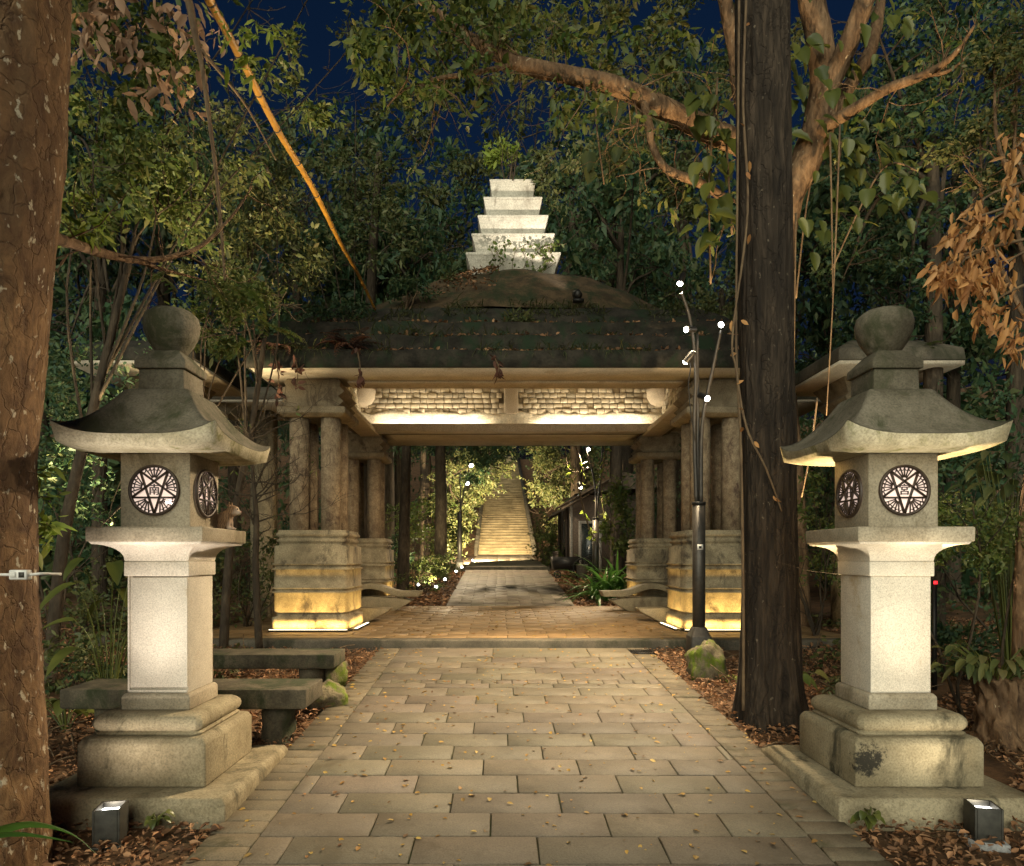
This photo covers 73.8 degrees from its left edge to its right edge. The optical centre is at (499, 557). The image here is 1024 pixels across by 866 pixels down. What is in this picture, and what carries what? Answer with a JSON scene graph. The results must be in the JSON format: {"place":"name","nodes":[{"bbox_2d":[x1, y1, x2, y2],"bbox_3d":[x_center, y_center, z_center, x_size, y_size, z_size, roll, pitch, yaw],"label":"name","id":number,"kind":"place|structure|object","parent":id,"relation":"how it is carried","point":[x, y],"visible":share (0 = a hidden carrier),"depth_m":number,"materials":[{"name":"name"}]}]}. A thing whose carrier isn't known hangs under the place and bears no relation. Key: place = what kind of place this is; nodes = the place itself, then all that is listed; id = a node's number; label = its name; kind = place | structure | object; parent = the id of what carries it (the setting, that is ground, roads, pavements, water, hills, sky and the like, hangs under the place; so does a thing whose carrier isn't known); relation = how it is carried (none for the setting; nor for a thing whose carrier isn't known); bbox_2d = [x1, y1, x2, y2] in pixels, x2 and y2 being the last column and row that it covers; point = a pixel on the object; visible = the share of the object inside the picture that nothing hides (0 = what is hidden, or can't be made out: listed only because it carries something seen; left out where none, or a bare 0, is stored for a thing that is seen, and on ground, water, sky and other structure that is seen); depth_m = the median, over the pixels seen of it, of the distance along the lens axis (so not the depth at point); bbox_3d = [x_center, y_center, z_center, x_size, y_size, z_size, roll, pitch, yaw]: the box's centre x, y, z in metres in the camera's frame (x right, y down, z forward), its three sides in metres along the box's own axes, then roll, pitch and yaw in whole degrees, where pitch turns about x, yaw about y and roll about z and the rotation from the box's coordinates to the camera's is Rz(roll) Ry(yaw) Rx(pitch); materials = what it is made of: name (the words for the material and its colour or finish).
{"place":"outdoors","nodes":[
{"label":"outdoors","id":0,"kind":"place"},
{"bbox_2d":[466,554,546,566],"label":"path","id":1,"kind":"structure","parent":0,"point":[496,560],"depth_m":31.11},
{"bbox_2d":[446,570,574,605],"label":"path","id":2,"kind":"structure","parent":0,"point":[545,592],"depth_m":19.67,"materials":[{"name":"stone"}]},
{"bbox_2d":[396,648,633,656],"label":"path","id":3,"kind":"structure","parent":0,"point":[529,652],"depth_m":9.29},
{"bbox_2d":[379,656,656,680],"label":"path","id":4,"kind":"structure","parent":0,"point":[467,670],"depth_m":8.30,"materials":[{"name":"stone"}]},
{"bbox_2d":[375,680,660,684],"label":"path","id":5,"kind":"structure","parent":0,"point":[489,682],"depth_m":7.63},
{"bbox_2d":[39,379,1023,865],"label":"ground","id":6,"kind":"structure","parent":0,"point":[997,771],"depth_m":7.71,"materials":[{"name":"soil"}]},
{"bbox_2d":[37,366,120,634],"bbox_3d":[-5.736,-0.848,8.271,2.799,4.349,1.981,0,0,-31],"label":"shrub","id":7,"kind":"object","parent":6,"relation":"on","point":[62,458],"visible":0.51,"depth_m":8.29,"materials":[{"name":"green plant"}]},
{"bbox_2d":[40,557,127,678],"bbox_3d":[-3.520,0.762,6.210,1.217,1.532,1.186,0,0,42],"label":"broad leaf plant","id":8,"kind":"object","parent":6,"relation":"on","point":[115,569],"visible":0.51,"depth_m":6.16,"materials":[{"name":"plant"}]},
{"bbox_2d":[40,553,127,634],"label":"shrub","id":9,"kind":"object","parent":6,"relation":"on","point":[88,599],"visible":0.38,"depth_m":9.49,"materials":[{"name":"green plant"}]},
{"bbox_2d":[42,626,127,704],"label":"shrub","id":10,"kind":"object","parent":6,"relation":"on","point":[50,653],"visible":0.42,"depth_m":6.91,"materials":[{"name":"green plant"}]},
{"bbox_2d":[38,334,151,632],"bbox_3d":[-6.434,-1.067,9.863,4.340,4.519,2.085,0,0,18],"label":"shrub","id":11,"kind":"object","parent":6,"relation":"on","point":[66,362],"visible":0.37,"depth_m":9.40,"materials":[{"name":"green plant"}]},
{"bbox_2d":[91,800,128,850],"bbox_3d":[-2.240,1.539,3.930,0.150,0.225,0.170,0,0,-12],"label":"floodlight","id":12,"kind":"object","parent":6,"relation":"on","point":[110,820],"visible":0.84,"depth_m":3.86,"materials":[{"name":"metal"}]},
{"bbox_2d":[38,0,195,580],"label":"forest tree","id":13,"kind":"object","parent":6,"relation":"on","point":[45,422],"visible":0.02,"depth_m":15.77,"materials":[{"name":"green plant"}]},
{"bbox_2d":[46,49,236,605],"bbox_3d":[-7.900,-4.387,12.870,4.973,11.334,5.541,0,0,-44],"label":"forest tree","id":14,"kind":"object","parent":6,"relation":"on","point":[106,295],"visible":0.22,"depth_m":12.86,"materials":[{"name":"green plant"}]},
{"bbox_2d":[0,0,293,865],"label":"tree","id":15,"kind":"object","parent":6,"relation":"on","point":[34,64],"visible":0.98,"depth_m":3.52,"materials":[{"name":"brown plant"}]},
{"bbox_2d":[37,459,77,569],"bbox_3d":[-2.555,-0.253,3.856,0.294,0.653,0.232,0,0,0],"label":"trunk sprout","id":16,"kind":"object","parent":15,"relation":"attached to","point":[46,530],"visible":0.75,"depth_m":3.84,"materials":[{"name":"green plant"}]},
{"bbox_2d":[68,341,244,398],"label":"side pavilion","id":17,"kind":"structure","parent":6,"relation":"on","point":[223,377],"depth_m":10.63,"materials":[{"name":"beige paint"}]},
{"bbox_2d":[49,305,287,831],"bbox_3d":[-2.277,0.003,4.740,1.240,3.495,1.240,0,0,0],"label":"stone lantern","id":18,"kind":"object","parent":6,"relation":"on","point":[173,732],"visible":1,"depth_m":4.51,"materials":[{"name":"stone"}]},
{"bbox_2d":[54,71,287,360],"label":"forest tree","id":19,"kind":"object","parent":6,"relation":"on","point":[167,239],"visible":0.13,"depth_m":15.13,"materials":[{"name":"green plant"}]},
{"bbox_2d":[60,679,322,744],"bbox_3d":[-2.555,1.364,5.760,1.990,0.598,0.520,0,0,0],"label":"stone bench","id":20,"kind":"object","parent":6,"relation":"on","point":[278,702],"visible":0.53,"depth_m":5.55,"materials":[{"name":"stone"}]},
{"bbox_2d":[43,0,355,682],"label":"leafy tree","id":21,"kind":"object","parent":6,"relation":"on","point":[102,32],"visible":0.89,"depth_m":7.06,"materials":[{"name":"green plant"}]},
{"bbox_2d":[185,0,225,280],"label":"liana","id":22,"kind":"object","parent":21,"relation":"hanging from","point":[190,8],"visible":0.91,"depth_m":6.29,"materials":[{"name":"brown plant"}]},
{"bbox_2d":[142,254,305,406],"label":"slender tree","id":23,"kind":"object","parent":6,"relation":"on","point":[248,292],"visible":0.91,"depth_m":6.38,"materials":[{"name":"green plant"}]},
{"bbox_2d":[136,78,319,593],"bbox_3d":[-6.928,-5.219,17.139,5.719,13.035,6.372,0,0,5],"label":"forest tree","id":24,"kind":"object","parent":6,"relation":"on","point":[231,366],"visible":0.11,"depth_m":16.79,"materials":[{"name":"green plant"}]},
{"bbox_2d":[142,27,340,647],"bbox_3d":[-3.470,-2.602,9.388,2.569,8.359,1.808,0,0,-27],"label":"leafy tree","id":25,"kind":"object","parent":6,"relation":"on","point":[242,249],"visible":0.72,"depth_m":9.37,"materials":[{"name":"green plant"}]},
{"bbox_2d":[213,515,278,627],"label":"shrub","id":26,"kind":"object","parent":6,"relation":"on","point":[235,582],"visible":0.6,"depth_m":11.52,"materials":[{"name":"green plant"}]},
{"bbox_2d":[209,387,288,617],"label":"link roof","id":27,"kind":"structure","parent":6,"relation":"on","point":[230,404],"depth_m":13.25,"materials":[{"name":"beige paint"}]},
{"bbox_2d":[204,373,352,647],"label":"bare sapling","id":28,"kind":"object","parent":6,"relation":"on","point":[254,495],"visible":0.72,"depth_m":9.37,"materials":[{"name":"brown plant"}]},
{"bbox_2d":[213,648,344,681],"bbox_3d":[-2.635,1.289,7.350,1.830,0.558,0.500,0,0,0],"label":"stone bench","id":29,"kind":"object","parent":6,"relation":"on","point":[311,663],"visible":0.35,"depth_m":7.10,"materials":[{"name":"stone"}]},
{"bbox_2d":[201,0,375,309],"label":"bamboo stem","id":30,"kind":"object","parent":6,"relation":"on","point":[242,60],"visible":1,"depth_m":5.68,"materials":[{"name":"plant"}]},
{"bbox_2d":[204,107,410,441],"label":"forest tree","id":31,"kind":"object","parent":6,"relation":"on","point":[298,299],"visible":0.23,"depth_m":20.89,"materials":[{"name":"green plant"}]},
{"bbox_2d":[307,679,347,712],"bbox_3d":[-1.722,1.375,6.755,0.437,0.331,0.407,0,0,-30],"label":"mossy rock","id":32,"kind":"object","parent":6,"relation":"on","point":[334,694],"visible":0.51,"depth_m":6.62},
{"bbox_2d":[229,72,426,307],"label":"leafy tree","id":33,"kind":"object","parent":6,"relation":"on","point":[375,206],"visible":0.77,"depth_m":16.07,"materials":[{"name":"green plant"}]},
{"bbox_2d":[237,159,428,464],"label":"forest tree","id":34,"kind":"object","parent":6,"relation":"on","point":[318,211],"visible":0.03,"depth_m":23.45,"materials":[{"name":"green plant"}]},
{"bbox_2d":[287,158,472,569],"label":"forest tree","id":35,"kind":"object","parent":6,"relation":"on","point":[389,483],"visible":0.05,"depth_m":24.77,"materials":[{"name":"green plant"}]},
{"bbox_2d":[299,111,474,315],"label":"forest tree","id":36,"kind":"object","parent":6,"relation":"on","point":[386,265],"visible":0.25,"depth_m":21.41,"materials":[{"name":"green plant"}]},
{"bbox_2d":[302,82,490,568],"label":"forest tree","id":37,"kind":"object","parent":6,"relation":"on","point":[471,197],"visible":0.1,"depth_m":25.10,"materials":[{"name":"green plant"}]},
{"bbox_2d":[396,446,410,589],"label":"slim tree","id":38,"kind":"object","parent":6,"relation":"on","point":[403,561],"visible":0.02,"depth_m":18.88,"materials":[{"name":"brown plant"}]},
{"bbox_2d":[385,496,455,574],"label":"shrub","id":39,"kind":"object","parent":6,"relation":"on","point":[418,535],"visible":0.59,"depth_m":23.90,"materials":[{"name":"green plant"}]},
{"bbox_2d":[393,550,463,591],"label":"shrub","id":40,"kind":"object","parent":6,"relation":"on","point":[441,572],"visible":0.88,"depth_m":19.35,"materials":[{"name":"green plant"}]},
{"bbox_2d":[404,129,473,555],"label":"forest tree","id":41,"kind":"object","parent":6,"relation":"on","point":[451,152],"visible":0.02,"depth_m":39.64,"materials":[{"name":"green plant"}]},
{"bbox_2d":[326,0,572,537],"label":"tall tree","id":42,"kind":"object","parent":6,"relation":"on","point":[463,167],"visible":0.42,"depth_m":17.32,"materials":[{"name":"green plant"}]},
{"bbox_2d":[388,446,534,577],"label":"slim tree","id":43,"kind":"object","parent":6,"relation":"on","point":[484,458],"visible":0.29,"depth_m":23.20,"materials":[{"name":"green plant"}]},
{"bbox_2d":[421,446,525,528],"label":"leafy tree","id":44,"kind":"object","parent":6,"relation":"on","point":[472,496],"visible":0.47,"depth_m":36.90,"materials":[{"name":"green plant"}]},
{"bbox_2d":[474,454,535,555],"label":"staircase","id":45,"kind":"structure","parent":6,"relation":"on","point":[505,527],"depth_m":49.70,"materials":[{"name":"stone"}]},
{"bbox_2d":[37,264,1005,601],"bbox_3d":[-1.839,-10.609,53.145,62.393,29.255,85.804,0,0,-20],"label":"treeline","id":46,"kind":"object","parent":6,"relation":"on","point":[113,552],"visible":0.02,"depth_m":15.81,"materials":[{"name":"green plant"}]},
{"bbox_2d":[40,594,1004,706],"bbox_3d":[0.018,1.009,9.163,18.115,0.984,5.839,0,0,0],"label":"ground cover","id":47,"kind":"object","parent":6,"relation":"on","point":[220,676],"visible":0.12,"depth_m":9.24,"materials":[{"name":"green plant"}]},
{"bbox_2d":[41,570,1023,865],"bbox_3d":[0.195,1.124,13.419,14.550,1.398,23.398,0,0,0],"label":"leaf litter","id":48,"kind":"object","parent":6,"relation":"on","point":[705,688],"visible":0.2,"depth_m":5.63,"materials":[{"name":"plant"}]},
{"bbox_2d":[523,446,609,535],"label":"leafy tree","id":49,"kind":"object","parent":6,"relation":"on","point":[550,493],"visible":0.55,"depth_m":36.93,"materials":[{"name":"green plant"}]},
{"bbox_2d":[462,80,697,497],"bbox_3d":[4.310,-11.801,36.645,12.402,25.369,11.131,0,0,1],"label":"forest tree","id":50,"kind":"object","parent":6,"relation":"on","point":[575,462],"visible":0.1,"depth_m":35.70,"materials":[{"name":"green plant"}]},
{"bbox_2d":[548,553,627,605],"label":"lily clump","id":51,"kind":"object","parent":6,"relation":"on","point":[592,592],"visible":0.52,"depth_m":17.70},
{"bbox_2d":[558,468,635,582],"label":"shrub","id":52,"kind":"object","parent":6,"relation":"on","point":[619,493],"visible":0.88,"depth_m":19.69,"materials":[{"name":"green plant"}]},
{"bbox_2d":[546,472,656,573],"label":"shed","id":53,"kind":"structure","parent":6,"relation":"on","point":[573,535],"depth_m":24.90,"materials":[{"name":"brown wood"}]},
{"bbox_2d":[498,92,725,574],"bbox_3d":[3.883,-7.088,23.588,8.318,16.474,7.466,0,0,8],"label":"forest tree","id":54,"kind":"object","parent":6,"relation":"on","point":[661,267],"visible":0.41,"depth_m":23.20,"materials":[{"name":"green plant"}]},
{"bbox_2d":[444,0,810,626],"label":"tall tree","id":55,"kind":"object","parent":6,"relation":"on","point":[541,159],"visible":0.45,"depth_m":12.09,"materials":[{"name":"green plant"}]},
{"bbox_2d":[559,163,724,491],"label":"forest tree","id":56,"kind":"object","parent":6,"relation":"on","point":[611,279],"visible":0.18,"depth_m":27.49,"materials":[{"name":"green plant"}]},
{"bbox_2d":[550,66,734,473],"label":"forest tree","id":57,"kind":"object","parent":6,"relation":"on","point":[627,451],"visible":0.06,"depth_m":37.80,"materials":[{"name":"green plant"}]},
{"bbox_2d":[329,0,981,276],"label":"fig tree","id":58,"kind":"object","parent":6,"relation":"on","point":[807,157],"visible":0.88,"depth_m":7.76,"materials":[{"name":"green plant"}]},
{"bbox_2d":[577,38,704,184],"bbox_3d":[1.827,-5.995,9.099,1.662,2.060,0.747,0,0,27],"label":"climbing vine","id":59,"kind":"object","parent":58,"relation":"hanging from","point":[589,157],"visible":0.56,"depth_m":9.16,"materials":[{"name":"green plant"}]},
{"bbox_2d":[679,77,735,283],"bbox_3d":[2.303,-4.096,7.238,0.730,2.217,0.674,0,0,0],"label":"climbing vine","id":60,"kind":"object","parent":58,"relation":"attached to","point":[702,124],"visible":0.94,"depth_m":7.30,"materials":[{"name":"green plant"}]},
{"bbox_2d":[791,0,940,298],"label":"climbing vine","id":61,"kind":"object","parent":58,"relation":"attached to","point":[858,149],"visible":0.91,"depth_m":8.08,"materials":[{"name":"green plant"}]},
{"bbox_2d":[534,28,803,531],"bbox_3d":[8.707,-13.428,33.132,12.959,28.282,11.976,0,0,-10],"label":"forest tree","id":62,"kind":"object","parent":6,"relation":"on","point":[650,180],"visible":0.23,"depth_m":32.58,"materials":[{"name":"green plant"}]},
{"bbox_2d":[677,272,729,652],"bbox_3d":[2.680,-1.171,8.941,0.696,5.196,0.366,0,0,0],"label":"street lamp","id":63,"kind":"object","parent":6,"relation":"on","point":[698,634],"visible":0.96,"depth_m":8.91,"materials":[{"name":"metal"}]},
{"bbox_2d":[684,639,727,682],"bbox_3d":[2.425,1.262,7.999,0.486,0.620,0.468,0,0,0],"label":"mossy rock","id":64,"kind":"object","parent":6,"relation":"on","point":[703,656],"visible":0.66,"depth_m":7.84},
{"bbox_2d":[655,248,795,319],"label":"forest tree","id":65,"kind":"object","parent":6,"relation":"on","point":[727,310],"visible":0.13,"depth_m":22.29,"materials":[{"name":"green plant"}]},
{"bbox_2d":[730,0,809,735],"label":"dark tree","id":66,"kind":"object","parent":6,"relation":"on","point":[775,694],"visible":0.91,"depth_m":6.06,"materials":[{"name":"brown plant"}]},
{"bbox_2d":[735,0,744,710],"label":"liana","id":67,"kind":"object","parent":66,"relation":"attached to","point":[739,423],"visible":0.89,"depth_m":6.14,"materials":[{"name":"brown plant"}]},
{"bbox_2d":[729,0,781,511],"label":"liana","id":68,"kind":"object","parent":66,"relation":"attached to","point":[755,444],"visible":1,"depth_m":5.97,"materials":[{"name":"brown plant"}]},
{"bbox_2d":[738,465,840,635],"bbox_3d":[4.633,-0.284,10.453,2.049,3.163,2.955,0,0,-14],"label":"shrub","id":69,"kind":"object","parent":6,"relation":"on","point":[825,568],"visible":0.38,"depth_m":10.11,"materials":[{"name":"green plant"}]},
{"bbox_2d":[695,113,919,412],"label":"forest tree","id":70,"kind":"object","parent":6,"relation":"on","point":[717,155],"visible":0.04,"depth_m":20.65,"materials":[{"name":"green plant"}]},
{"bbox_2d":[705,22,964,586],"bbox_3d":[8.226,-5.794,17.374,6.846,14.004,6.144,0,0,-25],"label":"forest tree","id":71,"kind":"object","parent":6,"relation":"on","point":[816,335],"visible":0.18,"depth_m":16.85,"materials":[{"name":"green plant"}]},
{"bbox_2d":[795,341,965,626],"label":"side pavilion","id":72,"kind":"structure","parent":6,"relation":"on","point":[811,380],"depth_m":10.69,"materials":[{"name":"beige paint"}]},
{"bbox_2d":[761,305,1023,830],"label":"stone lantern","id":73,"kind":"object","parent":6,"relation":"on","point":[885,735],"visible":1,"depth_m":4.51,"materials":[{"name":"stone"}]},
{"bbox_2d":[792,15,1007,343],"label":"forest tree","id":74,"kind":"object","parent":6,"relation":"on","point":[817,197],"visible":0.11,"depth_m":14.54,"materials":[{"name":"green plant"}]},
{"bbox_2d":[776,415,1023,723],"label":"shrub","id":75,"kind":"object","parent":6,"relation":"on","point":[994,542],"visible":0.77,"depth_m":6.10,"materials":[{"name":"green plant"}]},
{"bbox_2d":[791,0,1023,625],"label":"tall tree","id":76,"kind":"object","parent":6,"relation":"on","point":[933,215],"visible":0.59,"depth_m":10.32,"materials":[{"name":"green plant"}]},
{"bbox_2d":[797,32,1023,601],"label":"forest tree","id":77,"kind":"object","parent":6,"relation":"on","point":[954,328],"visible":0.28,"depth_m":12.86,"materials":[{"name":"green plant"}]},
{"bbox_2d":[816,363,1023,647],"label":"shrub","id":78,"kind":"object","parent":6,"relation":"on","point":[944,473],"visible":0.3,"depth_m":8.62,"materials":[{"name":"green plant"}]},
{"bbox_2d":[853,0,1023,597],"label":"forest tree","id":79,"kind":"object","parent":6,"relation":"on","point":[1015,370],"visible":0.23,"depth_m":11.97,"materials":[{"name":"green plant"}]},
{"bbox_2d":[931,602,1004,681],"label":"shrub","id":80,"kind":"object","parent":6,"relation":"on","point":[946,635],"visible":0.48,"depth_m":7.46,"materials":[{"name":"green plant"}]},
{"bbox_2d":[913,0,1023,687],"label":"leafy tree","id":81,"kind":"object","parent":6,"relation":"on","point":[1002,54],"visible":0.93,"depth_m":6.34,"materials":[{"name":"green plant"}]},
{"bbox_2d":[916,132,1023,369],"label":"dry tree","id":82,"kind":"object","parent":6,"relation":"on","point":[968,275],"visible":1,"depth_m":3.89,"materials":[{"name":"orange plant"}]},
{"bbox_2d":[931,386,1023,628],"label":"shrub","id":83,"kind":"object","parent":6,"relation":"on","point":[940,587],"visible":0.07,"depth_m":9.48,"materials":[{"name":"green plant"}]},
{"bbox_2d":[942,450,1021,671],"bbox_3d":[4.920,0.221,6.597,1.070,2.479,1.111,0,0,-36],"label":"broad leaf plant","id":84,"kind":"object","parent":6,"relation":"on","point":[1007,489],"visible":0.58,"depth_m":6.58,"materials":[{"name":"plant"}]},
{"bbox_2d":[957,798,1010,852],"bbox_3d":[2.800,1.544,3.950,0.200,0.237,0.200,0,0,14],"label":"floodlight","id":85,"kind":"object","parent":6,"relation":"on","point":[983,819],"visible":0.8,"depth_m":3.88,"materials":[{"name":"metal"}]},
{"bbox_2d":[965,673,1023,765],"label":"tree stump","id":86,"kind":"object","parent":6,"relation":"on","point":[998,715],"visible":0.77,"depth_m":5.47,"materials":[{"name":"wood"}]},
{"bbox_2d":[931,640,1023,683],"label":"broad leaf plant","id":87,"kind":"object","parent":86,"relation":"on","point":[977,667],"visible":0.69,"depth_m":5.49,"materials":[{"name":"plant"}]},
{"bbox_2d":[237,650,836,865],"bbox_3d":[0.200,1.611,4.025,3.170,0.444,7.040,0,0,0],"label":"path","id":88,"kind":"structure","parent":0,"point":[515,834],"depth_m":4.59,"materials":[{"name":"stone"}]},
{"bbox_2d":[181,648,399,865],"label":"path border","id":89,"kind":"object","parent":88,"relation":"on","point":[221,847],"visible":0.8,"depth_m":4.73,"materials":[{"name":"stone"}]},
{"bbox_2d":[203,606,856,865],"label":"fallen leaves","id":90,"kind":"object","parent":88,"relation":"on","point":[527,863],"visible":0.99,"depth_m":5.59,"materials":[{"name":"brown plant"}]},
{"bbox_2d":[627,648,893,865],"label":"path border","id":91,"kind":"object","parent":88,"relation":"on","point":[839,844],"visible":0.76,"depth_m":4.75,"materials":[{"name":"stone"}]},
{"bbox_2d":[51,0,1023,458],"label":"sky","id":92,"kind":"structure","parent":0,"point":[322,13],"materials":[{"name":"blue"}]},
{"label":"platform","id":93,"kind":"structure","parent":0,"visible":0},
{"bbox_2d":[213,606,840,637],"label":"platform floor","id":94,"kind":"structure","parent":93,"relation":"on","point":[388,623],"depth_m":11.65,"materials":[{"name":"stone"}]},
{"bbox_2d":[361,583,422,610],"bbox_3d":[-2.830,0.858,15.100,2.235,0.600,0.520,0,0,0],"label":"arched bench","id":95,"kind":"object","parent":94,"relation":"on","point":[400,600],"visible":0.58,"depth_m":14.86,"materials":[{"name":"stone"}]},
{"bbox_2d":[246,179,740,631],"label":"stone gate","id":96,"kind":"structure","parent":94,"relation":"on","point":[425,395],"depth_m":11.14,"materials":[{"name":"beige stone"}]},
{"bbox_2d":[380,268,441,309],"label":"roof weed","id":97,"kind":"object","parent":96,"relation":"on","point":[402,282],"visible":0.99,"depth_m":11.27,"materials":[{"name":"green plant"}]},
{"bbox_2d":[246,294,737,364],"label":"roof grass","id":98,"kind":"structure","parent":96,"relation":"on","point":[481,305],"depth_m":10.81,"materials":[{"name":"green plant"}]},
{"bbox_2d":[259,265,738,350],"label":"roof litter","id":99,"kind":"object","parent":96,"relation":"on","point":[474,270],"visible":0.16,"depth_m":10.78,"materials":[{"name":"brown plant"}]},
{"bbox_2d":[478,133,528,179],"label":"roof plant","id":100,"kind":"object","parent":96,"relation":"on","point":[500,152],"visible":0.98,"depth_m":13.54,"materials":[{"name":"green plant"}]},
{"bbox_2d":[487,238,565,272],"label":"ivy","id":101,"kind":"object","parent":96,"relation":"attached to","point":[544,252],"visible":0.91,"depth_m":12.94,"materials":[{"name":"green plant"}]},
{"bbox_2d":[599,583,667,610],"bbox_3d":[3.350,0.858,15.100,2.235,0.600,0.520,0,0,0],"label":"arched bench","id":102,"kind":"object","parent":94,"relation":"on","point":[622,600],"visible":0.59,"depth_m":14.86,"materials":[{"name":"stone"}]},
{"bbox_2d":[213,638,840,651],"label":"platform kerb","id":103,"kind":"structure","parent":93,"relation":"on","point":[648,643],"depth_m":9.60,"materials":[{"name":"stone"}]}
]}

